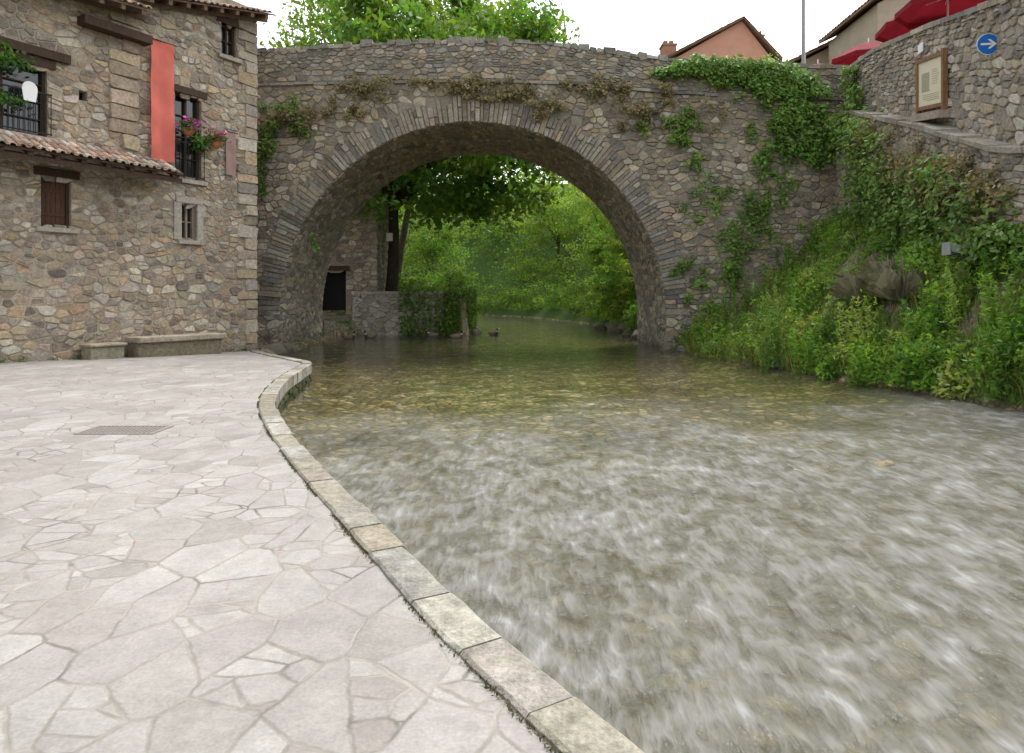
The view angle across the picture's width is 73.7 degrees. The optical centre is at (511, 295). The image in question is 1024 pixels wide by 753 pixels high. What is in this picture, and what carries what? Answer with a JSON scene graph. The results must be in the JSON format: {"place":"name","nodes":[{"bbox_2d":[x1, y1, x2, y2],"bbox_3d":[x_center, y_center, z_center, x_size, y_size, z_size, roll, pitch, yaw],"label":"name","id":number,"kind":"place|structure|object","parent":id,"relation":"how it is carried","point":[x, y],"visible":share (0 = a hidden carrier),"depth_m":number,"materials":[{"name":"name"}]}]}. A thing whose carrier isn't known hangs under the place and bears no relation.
{"place":"outdoors","nodes":[
{"label":"outdoors","id":0,"kind":"place"},
{"bbox_2d":[0,345,557,752],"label":"pavement","id":1,"kind":"structure","parent":0,"point":[202,614],"depth_m":3.62,"materials":[{"name":"stone"}]},
{"bbox_2d":[79,342,126,359],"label":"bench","id":2,"kind":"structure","parent":1,"relation":"on","point":[105,350],"depth_m":17.75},
{"bbox_2d":[73,425,173,434],"bbox_3d":[-4.590,1.620,8.100,0.920,0.060,0.500,0,0,0],"label":"drain grate","id":3,"kind":"object","parent":1,"relation":"on","point":[125,430],"visible":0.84,"depth_m":8.07,"materials":[{"name":"metal"}]},
{"bbox_2d":[125,332,226,357],"bbox_3d":[-9.633,1.505,19.713,0.720,0.730,2.700,0,0,31],"label":"stone bench","id":4,"kind":"object","parent":1,"relation":"on","point":[174,345],"visible":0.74,"depth_m":19.38,"materials":[{"name":"stone"}]},
{"bbox_2d":[251,349,643,752],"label":"kerb","id":5,"kind":"structure","parent":1,"relation":"on","point":[559,717],"depth_m":3.29,"materials":[{"name":"stone"}]},
{"bbox_2d":[250,351,562,752],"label":"moss","id":6,"kind":"object","parent":5,"relation":"on","point":[510,709],"visible":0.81,"depth_m":3.38,"materials":[{"name":"green plant"}]},
{"bbox_2d":[233,0,866,183],"label":"sky","id":7,"kind":"structure","parent":0,"point":[633,26],"materials":[{"name":"white"}]},
{"bbox_2d":[257,184,1023,752],"bbox_3d":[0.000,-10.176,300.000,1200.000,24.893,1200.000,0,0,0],"label":"ground","id":8,"kind":"structure","parent":0,"point":[365,406],"depth_m":13.96,"materials":[{"name":"soil"}]},
{"bbox_2d":[0,0,275,362],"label":"stone house","id":9,"kind":"structure","parent":8,"relation":"on","point":[111,230],"depth_m":18.64,"materials":[{"name":"stone"}]},
{"bbox_2d":[0,48,56,139],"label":"window","id":10,"kind":"structure","parent":9,"relation":"in","point":[20,121],"depth_m":16.86,"materials":[{"name":"brown glass"}]},
{"bbox_2d":[0,40,62,78],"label":"hanging plant","id":11,"kind":"object","parent":9,"relation":"attached to","point":[13,60],"visible":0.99,"depth_m":16.23,"materials":[{"name":"green plant"}]},
{"bbox_2d":[33,166,79,233],"bbox_3d":[-11.648,-2.400,17.381,0.420,1.600,1.060,0,0,31],"label":"window","id":12,"kind":"structure","parent":9,"relation":"in","point":[54,195],"depth_m":17.40,"materials":[{"name":"wood"}]},
{"bbox_2d":[151,38,176,162],"bbox_3d":[-10.070,-5.563,19.576,0.276,3.426,0.850,0,0,31],"label":"banner","id":13,"kind":"object","parent":9,"relation":"attached to","point":[162,107],"visible":0.95,"depth_m":19.55,"materials":[{"name":"red fabric"}]},
{"bbox_2d":[173,195,203,244],"bbox_3d":[-9.767,-2.240,20.474,0.420,1.420,0.940,0,0,31],"label":"window","id":14,"kind":"structure","parent":9,"relation":"in","point":[183,220],"depth_m":20.51,"materials":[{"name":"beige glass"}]},
{"bbox_2d":[175,115,203,135],"bbox_3d":[-9.521,-5.015,20.080,0.818,0.630,0.811,0,0,0],"label":"flower basket","id":15,"kind":"object","parent":9,"relation":"attached to","point":[188,128],"visible":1,"depth_m":19.97,"materials":[{"name":"ceramic"}]},
{"bbox_2d":[174,84,207,185],"bbox_3d":[-9.763,-4.770,20.471,0.430,2.860,1.200,0,0,31],"label":"window","id":16,"kind":"structure","parent":9,"relation":"in","point":[186,159],"depth_m":20.50,"materials":[{"name":"brown glass"}]},
{"bbox_2d":[216,16,242,64],"bbox_3d":[-9.042,-8.090,21.666,0.420,1.320,0.910,0,0,31],"label":"window","id":17,"kind":"structure","parent":9,"relation":"in","point":[227,35],"depth_m":21.68,"materials":[{"name":"brown glass"}]},
{"bbox_2d":[224,130,237,175],"bbox_3d":[-8.925,-4.488,21.594,0.136,1.376,0.510,0,0,31],"label":"hanging cloth","id":18,"kind":"object","parent":9,"relation":"hanging from","point":[231,158],"visible":0.94,"depth_m":21.58,"materials":[{"name":"pink fabric"}]},
{"bbox_2d":[277,373,311,411],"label":"moss","id":19,"kind":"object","parent":8,"relation":"on","point":[294,390],"depth_m":13.77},
{"bbox_2d":[259,0,425,195],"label":"tree","id":20,"kind":"object","parent":8,"relation":"on","point":[303,26],"visible":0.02,"depth_m":44.21,"materials":[{"name":"green plant"}]},
{"bbox_2d":[322,180,399,313],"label":"stone building","id":21,"kind":"structure","parent":8,"relation":"on","point":[359,261],"depth_m":37.00,"materials":[{"name":"stone"}]},
{"bbox_2d":[322,271,345,309],"bbox_3d":[-9.800,0.000,37.505,1.800,2.800,0.190,0,0,0],"label":"doorway","id":22,"kind":"structure","parent":21,"relation":"in","point":[334,297],"depth_m":37.41,"materials":[{"name":"black"}]},
{"bbox_2d":[351,291,462,338],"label":"garden wall","id":23,"kind":"structure","parent":8,"relation":"on","point":[377,312],"depth_m":33.81,"materials":[{"name":"stone"}]},
{"bbox_2d":[398,285,477,334],"bbox_3d":[-2.720,0.756,39.550,3.214,2.594,13.372,0,0,12],"label":"ivy","id":24,"kind":"object","parent":23,"relation":"attached to","point":[468,295],"visible":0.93,"depth_m":34.08,"materials":[{"name":"green plant"}]},
{"bbox_2d":[275,0,599,290],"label":"tree","id":25,"kind":"object","parent":8,"relation":"on","point":[374,21],"visible":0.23,"depth_m":36.19,"materials":[{"name":"green plant"}]},
{"bbox_2d":[399,204,476,284],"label":"tree","id":26,"kind":"object","parent":8,"relation":"on","point":[444,239],"visible":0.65,"depth_m":59.22,"materials":[{"name":"green plant"}]},
{"bbox_2d":[417,244,478,287],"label":"shrub","id":27,"kind":"object","parent":8,"relation":"on","point":[428,277],"visible":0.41,"depth_m":46.84,"materials":[{"name":"green plant"}]},
{"bbox_2d":[437,259,480,290],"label":"shrub","id":28,"kind":"object","parent":8,"relation":"on","point":[457,275],"visible":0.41,"depth_m":42.99,"materials":[{"name":"green plant"}]},
{"bbox_2d":[386,0,579,281],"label":"tree","id":29,"kind":"object","parent":8,"relation":"on","point":[403,235],"visible":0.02,"depth_m":49.76,"materials":[{"name":"green plant"}]},
{"bbox_2d":[398,163,600,284],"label":"forest","id":30,"kind":"object","parent":8,"relation":"on","point":[467,235],"visible":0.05,"depth_m":74.05,"materials":[{"name":"green plant"}]},
{"bbox_2d":[479,276,528,309],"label":"shrub","id":31,"kind":"object","parent":8,"relation":"on","point":[501,297],"visible":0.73,"depth_m":65.44,"materials":[{"name":"green plant"}]},
{"bbox_2d":[489,247,548,280],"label":"shrub","id":32,"kind":"object","parent":8,"relation":"on","point":[519,268],"visible":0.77,"depth_m":67.41,"materials":[{"name":"green plant"}]},
{"bbox_2d":[505,273,555,309],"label":"shrub","id":33,"kind":"object","parent":8,"relation":"on","point":[521,300],"visible":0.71,"depth_m":61.09,"materials":[{"name":"green plant"}]},
{"bbox_2d":[500,170,599,273],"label":"tree","id":34,"kind":"object","parent":8,"relation":"on","point":[549,228],"visible":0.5,"depth_m":64.99,"materials":[{"name":"green plant"}]},
{"bbox_2d":[256,36,848,346],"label":"stone bridge","id":35,"kind":"structure","parent":8,"relation":"on","point":[332,177],"depth_m":24.99,"materials":[{"name":"stone"}]},
{"bbox_2d":[256,91,320,252],"bbox_3d":[-8.337,-4.498,24.780,2.727,5.975,0.453,0,0,0],"label":"ivy","id":36,"kind":"object","parent":35,"relation":"attached to","point":[268,139],"visible":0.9,"depth_m":24.75,"materials":[{"name":"green plant"}]},
{"bbox_2d":[261,110,319,135],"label":"wall plant","id":37,"kind":"object","parent":35,"relation":"attached to","point":[281,117],"depth_m":24.68,"materials":[{"name":"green plant"}]},
{"bbox_2d":[299,93,338,117],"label":"wall plant","id":38,"kind":"object","parent":35,"relation":"attached to","point":[331,111],"depth_m":24.72,"materials":[{"name":"brown plant"}]},
{"bbox_2d":[333,71,395,103],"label":"wall plant","id":39,"kind":"object","parent":35,"relation":"attached to","point":[361,87],"depth_m":24.73,"materials":[{"name":"brown plant"}]},
{"bbox_2d":[446,69,500,105],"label":"wall plant","id":40,"kind":"object","parent":35,"relation":"attached to","point":[465,88],"depth_m":24.74,"materials":[{"name":"brown plant"}]},
{"bbox_2d":[488,71,538,105],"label":"wall plant","id":41,"kind":"object","parent":35,"relation":"attached to","point":[518,92],"depth_m":24.72,"materials":[{"name":"brown plant"}]},
{"bbox_2d":[527,87,568,126],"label":"wall plant","id":42,"kind":"object","parent":35,"relation":"attached to","point":[539,108],"depth_m":24.74,"materials":[{"name":"brown plant"}]},
{"bbox_2d":[585,71,627,105],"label":"wall plant","id":43,"kind":"object","parent":35,"relation":"attached to","point":[592,93],"depth_m":24.72,"materials":[{"name":"brown plant"}]},
{"bbox_2d":[609,98,670,131],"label":"wall plant","id":44,"kind":"object","parent":35,"relation":"attached to","point":[641,111],"depth_m":24.73,"materials":[{"name":"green plant"}]},
{"bbox_2d":[672,91,733,132],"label":"wall plant","id":45,"kind":"object","parent":35,"relation":"attached to","point":[710,109],"depth_m":24.74,"materials":[{"name":"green plant"}]},
{"bbox_2d":[636,106,812,320],"bbox_3d":[7.722,-2.784,24.819,6.570,8.208,0.387,0,0,0],"label":"ivy","id":46,"kind":"object","parent":35,"relation":"attached to","point":[729,269],"visible":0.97,"depth_m":24.81,"materials":[{"name":"green plant"}]},
{"bbox_2d":[649,51,837,185],"bbox_3d":[8.850,-6.415,24.753,7.854,4.872,0.540,0,0,0],"label":"ivy","id":47,"kind":"object","parent":35,"relation":"attached to","point":[770,80],"visible":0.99,"depth_m":24.66,"materials":[{"name":"green plant"}]},
{"bbox_2d":[529,243,583,282],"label":"shrub","id":48,"kind":"object","parent":8,"relation":"on","point":[552,266],"visible":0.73,"depth_m":62.52,"materials":[{"name":"green plant"}]},
{"bbox_2d":[532,271,585,308],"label":"shrub","id":49,"kind":"object","parent":8,"relation":"on","point":[549,303],"visible":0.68,"depth_m":56.61,"materials":[{"name":"green plant"}]},
{"bbox_2d":[555,272,601,310],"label":"shrub","id":50,"kind":"object","parent":8,"relation":"on","point":[574,294],"visible":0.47,"depth_m":51.67,"materials":[{"name":"green plant"}]},
{"bbox_2d":[547,187,612,261],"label":"tree","id":51,"kind":"object","parent":8,"relation":"on","point":[588,221],"visible":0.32,"depth_m":56.64,"materials":[{"name":"green plant"}]},
{"bbox_2d":[569,277,608,316],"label":"shrub","id":52,"kind":"object","parent":8,"relation":"on","point":[593,296],"visible":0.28,"depth_m":46.63,"materials":[{"name":"green plant"}]},
{"bbox_2d":[585,283,620,318],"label":"shrub","id":53,"kind":"object","parent":8,"relation":"on","point":[596,309],"visible":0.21,"depth_m":42.71,"materials":[{"name":"green plant"}]},
{"bbox_2d":[577,213,631,277],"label":"tree","id":54,"kind":"object","parent":8,"relation":"on","point":[599,231],"visible":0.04,"depth_m":42.11,"materials":[{"name":"green plant"}]},
{"bbox_2d":[579,237,636,314],"bbox_3d":[6.012,-0.657,36.365,3.739,4.819,4.071,0,0,-20],"label":"tree","id":55,"kind":"object","parent":8,"relation":"on","point":[614,286],"visible":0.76,"depth_m":35.86,"materials":[{"name":"green plant"}]},
{"bbox_2d":[585,222,630,278],"bbox_3d":[6.896,-2.107,40.043,5.070,5.762,5.048,0,0,0],"label":"tree","id":56,"kind":"object","parent":8,"relation":"on","point":[602,238],"visible":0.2,"depth_m":39.87,"materials":[{"name":"green plant"}]},
{"bbox_2d":[659,16,782,61],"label":"house","id":57,"kind":"structure","parent":8,"relation":"on","point":[744,37],"depth_m":46.00,"materials":[{"name":"paint"}]},
{"bbox_2d":[728,307,784,359],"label":"shrub","id":58,"kind":"object","parent":8,"relation":"on","point":[748,330],"visible":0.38,"depth_m":19.32,"materials":[{"name":"green plant"}]},
{"bbox_2d":[757,301,783,369],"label":"shrub","id":59,"kind":"object","parent":8,"relation":"on","point":[773,335],"visible":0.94,"depth_m":18.30,"materials":[{"name":"green plant"}]},
{"bbox_2d":[744,276,796,342],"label":"shrub","id":60,"kind":"object","parent":8,"relation":"on","point":[775,298],"visible":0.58,"depth_m":19.49,"materials":[{"name":"green plant"}]},
{"bbox_2d":[774,308,811,348],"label":"shrub","id":61,"kind":"object","parent":8,"relation":"on","point":[783,323],"visible":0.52,"depth_m":18.48,"materials":[{"name":"green plant"}]},
{"bbox_2d":[781,280,816,325],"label":"shrub","id":62,"kind":"object","parent":8,"relation":"on","point":[800,293],"visible":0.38,"depth_m":19.93,"materials":[{"name":"green plant"}]},
{"bbox_2d":[787,325,826,361],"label":"shrub","id":63,"kind":"object","parent":8,"relation":"on","point":[794,343],"visible":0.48,"depth_m":17.51,"materials":[{"name":"green plant"}]},
{"bbox_2d":[789,40,830,65],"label":"house","id":64,"kind":"structure","parent":8,"relation":"on","point":[820,53],"depth_m":38.50,"materials":[{"name":"paint"}]},
{"bbox_2d":[808,295,852,345],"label":"shrub","id":65,"kind":"object","parent":8,"relation":"on","point":[833,328],"visible":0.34,"depth_m":17.31,"materials":[{"name":"green plant"}]},
{"bbox_2d":[814,343,850,381],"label":"shrub","id":66,"kind":"object","parent":8,"relation":"on","point":[821,367],"visible":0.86,"depth_m":16.14,"materials":[{"name":"green plant"}]},
{"bbox_2d":[815,207,854,257],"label":"shrub","id":67,"kind":"object","parent":8,"relation":"on","point":[833,239],"visible":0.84,"depth_m":21.59,"materials":[{"name":"green plant"}]},
{"bbox_2d":[669,215,1023,406],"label":"grass","id":68,"kind":"structure","parent":8,"relation":"on","point":[690,348],"depth_m":16.19,"materials":[{"name":"green plant"}]},
{"bbox_2d":[829,270,873,303],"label":"dry grass","id":69,"kind":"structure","parent":8,"relation":"on","point":[848,285],"depth_m":17.34,"materials":[{"name":"plant"}]},
{"bbox_2d":[679,213,1023,392],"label":"ground cover","id":70,"kind":"object","parent":8,"relation":"on","point":[924,252],"visible":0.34,"depth_m":17.35,"materials":[{"name":"green plant"}]},
{"bbox_2d":[911,332,964,391],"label":"shrub","id":71,"kind":"object","parent":70,"relation":"on","point":[930,379],"visible":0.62,"depth_m":13.37,"materials":[{"name":"green plant"}]},
{"bbox_2d":[831,38,881,64],"bbox_3d":[14.200,-8.750,27.200,2.724,3.000,2.724,0,0,22],"label":"parasol","id":72,"kind":"object","parent":8,"relation":"on","point":[851,55],"visible":0.36,"depth_m":26.70,"materials":[{"name":"red fabric"}]},
{"bbox_2d":[831,296,886,363],"bbox_3d":[8.029,0.817,15.721,1.105,1.642,1.003,0,0,-44],"label":"shrub","id":73,"kind":"object","parent":8,"relation":"on","point":[867,323],"visible":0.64,"depth_m":15.68,"materials":[{"name":"green plant"}]},
{"bbox_2d":[844,329,882,388],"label":"shrub","id":74,"kind":"object","parent":8,"relation":"on","point":[866,366],"visible":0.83,"depth_m":15.11,"materials":[{"name":"green plant"}]},
{"bbox_2d":[818,0,909,63],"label":"house","id":75,"kind":"structure","parent":8,"relation":"on","point":[865,21],"depth_m":33.89,"materials":[{"name":"paint"}]},
{"bbox_2d":[861,229,904,253],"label":"shrub","id":76,"kind":"object","parent":8,"relation":"on","point":[882,238],"visible":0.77,"depth_m":18.57,"materials":[{"name":"green plant"}]},
{"bbox_2d":[875,18,912,42],"bbox_3d":[14.300,-8.750,23.800,2.724,3.000,2.724,0,0,10],"label":"parasol","id":77,"kind":"object","parent":8,"relation":"on","point":[891,29],"visible":0.07,"depth_m":24.72,"materials":[{"name":"red fabric"}]},
{"bbox_2d":[855,254,936,285],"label":"dry grass","id":78,"kind":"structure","parent":8,"relation":"on","point":[872,265],"depth_m":16.77,"materials":[{"name":"plant"}]},
{"bbox_2d":[861,263,938,299],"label":"dry grass","id":79,"kind":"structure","parent":8,"relation":"on","point":[886,283],"depth_m":16.02,"materials":[{"name":"plant"}]},
{"bbox_2d":[888,339,931,389],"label":"shrub","id":80,"kind":"object","parent":8,"relation":"on","point":[900,378],"visible":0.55,"depth_m":13.95,"materials":[{"name":"green plant"}]},
{"bbox_2d":[901,306,938,354],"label":"shrub","id":81,"kind":"object","parent":8,"relation":"on","point":[915,325],"visible":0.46,"depth_m":14.47,"materials":[{"name":"green plant"}]},
{"bbox_2d":[899,280,949,339],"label":"shrub","id":82,"kind":"object","parent":8,"relation":"on","point":[936,312],"visible":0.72,"depth_m":14.33,"materials":[{"name":"green plant"}]},
{"bbox_2d":[897,332,957,376],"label":"shrub","id":83,"kind":"object","parent":8,"relation":"on","point":[926,344],"visible":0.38,"depth_m":13.69,"materials":[{"name":"green plant"}]},
{"bbox_2d":[834,0,1023,272],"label":"retaining wall","id":84,"kind":"structure","parent":8,"relation":"on","point":[985,119],"depth_m":16.22,"materials":[{"name":"stone"}]},
{"bbox_2d":[846,113,892,169],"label":"wall plant","id":85,"kind":"object","parent":84,"relation":"attached to","point":[859,133],"depth_m":21.25,"materials":[{"name":"green plant"}]},
{"bbox_2d":[866,124,900,188],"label":"wall plant","id":86,"kind":"object","parent":84,"relation":"attached to","point":[889,159],"depth_m":19.35,"materials":[{"name":"green plant"}]},
{"bbox_2d":[876,150,923,205],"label":"wall plant","id":87,"kind":"object","parent":84,"relation":"attached to","point":[897,165],"depth_m":18.40,"materials":[{"name":"green plant"}]},
{"bbox_2d":[893,133,942,203],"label":"wall plant","id":88,"kind":"object","parent":84,"relation":"attached to","point":[921,156],"depth_m":17.52,"materials":[{"name":"green plant"}]},
{"bbox_2d":[823,64,1023,283],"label":"ivy","id":89,"kind":"object","parent":84,"relation":"attached to","point":[894,216],"visible":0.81,"depth_m":17.89,"materials":[{"name":"green plant"}]},
{"bbox_2d":[907,48,952,121],"bbox_3d":[10.974,-5.478,17.978,0.350,2.075,1.925,0,0,9],"label":"information board","id":90,"kind":"object","parent":84,"relation":"attached to","point":[931,81],"visible":0.98,"depth_m":17.81,"materials":[{"name":"wood"}]},
{"bbox_2d":[914,173,964,228],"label":"wall plant","id":91,"kind":"object","parent":84,"relation":"attached to","point":[933,199],"depth_m":16.08,"materials":[{"name":"green plant"}]},
{"bbox_2d":[917,147,1002,207],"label":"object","id":92,"kind":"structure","parent":84,"relation":"attached to","point":[958,161],"depth_m":15.14,"materials":[{"name":"green plant"}]},
{"bbox_2d":[940,170,1017,227],"bbox_3d":[9.881,-1.993,14.660,0.536,1.325,2.490,0,0,7],"label":"wall plant","id":93,"kind":"object","parent":84,"relation":"attached to","point":[988,190],"depth_m":14.18,"materials":[{"name":"green plant"}]},
{"bbox_2d":[976,32,996,56],"bbox_3d":[10.535,-5.540,15.089,0.534,0.560,0.161,0,0,0],"label":"traffic sign","id":94,"kind":"object","parent":84,"relation":"attached to","point":[986,43],"visible":0.98,"depth_m":15.05,"materials":[{"name":"blue metal"}]},
{"bbox_2d":[894,0,988,28],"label":"parasol","id":95,"kind":"object","parent":8,"relation":"on","point":[912,14],"visible":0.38,"depth_m":22.14,"materials":[{"name":"red fabric"}]},
{"bbox_2d":[923,243,981,307],"bbox_3d":[9.497,-0.416,14.537,1.113,1.397,1.066,0,0,0],"label":"shrub","id":96,"kind":"object","parent":8,"relation":"on","point":[954,276],"visible":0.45,"depth_m":14.48,"materials":[{"name":"green plant"}]},
{"bbox_2d":[938,257,975,333],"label":"shrub","id":97,"kind":"object","parent":8,"relation":"on","point":[953,302],"visible":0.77,"depth_m":13.87,"materials":[{"name":"green plant"}]},
{"bbox_2d":[930,347,987,403],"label":"shrub","id":98,"kind":"object","parent":8,"relation":"on","point":[959,390],"visible":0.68,"depth_m":12.76,"materials":[{"name":"green plant"}]},
{"bbox_2d":[971,239,1005,282],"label":"shrub","id":99,"kind":"object","parent":8,"relation":"on","point":[980,268],"visible":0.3,"depth_m":13.95,"materials":[{"name":"green plant"}]},
{"bbox_2d":[960,303,1023,377],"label":"shrub","id":100,"kind":"object","parent":8,"relation":"on","point":[971,367],"visible":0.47,"depth_m":12.24,"materials":[{"name":"green plant"}]},
{"bbox_2d":[968,272,1016,344],"bbox_3d":[9.039,0.321,12.755,0.851,1.518,0.696,0,0,33],"label":"shrub","id":101,"kind":"object","parent":8,"relation":"on","point":[986,300],"visible":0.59,"depth_m":12.80,"materials":[{"name":"green plant"}]},
{"bbox_2d":[974,320,1023,405],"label":"shrub","id":102,"kind":"object","parent":8,"relation":"on","point":[994,388],"visible":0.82,"depth_m":11.87,"materials":[{"name":"green plant"}]},
{"bbox_2d":[977,256,1022,346],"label":"shrub","id":103,"kind":"object","parent":8,"relation":"on","point":[1007,299],"visible":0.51,"depth_m":12.46,"materials":[{"name":"green plant"}]},
{"bbox_2d":[978,314,1021,377],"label":"shrub","id":104,"kind":"object","parent":8,"relation":"on","point":[986,344],"visible":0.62,"depth_m":12.04,"materials":[{"name":"green plant"}]},
{"bbox_2d":[982,226,1017,283],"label":"shrub","id":105,"kind":"object","parent":8,"relation":"on","point":[985,255],"visible":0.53,"depth_m":13.59,"materials":[{"name":"green plant"}]},
{"bbox_2d":[277,315,1023,752],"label":"river water","id":106,"kind":"structure","parent":0,"point":[743,675],"depth_m":5.07,"materials":[{"name":"liquid"}]},
{"bbox_2d":[746,312,785,366],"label":"shrub","id":107,"kind":"object","parent":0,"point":[767,333],"visible":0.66,"depth_m":18.44,"materials":[{"name":"green plant"}]},
{"bbox_2d":[787,327,833,374],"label":"shrub","id":108,"kind":"object","parent":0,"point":[811,351],"visible":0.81,"depth_m":16.91,"materials":[{"name":"green plant"}]},
{"bbox_2d":[861,347,905,386],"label":"shrub","id":109,"kind":"object","parent":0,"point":[885,363],"visible":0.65,"depth_m":14.54,"materials":[{"name":"green plant"}]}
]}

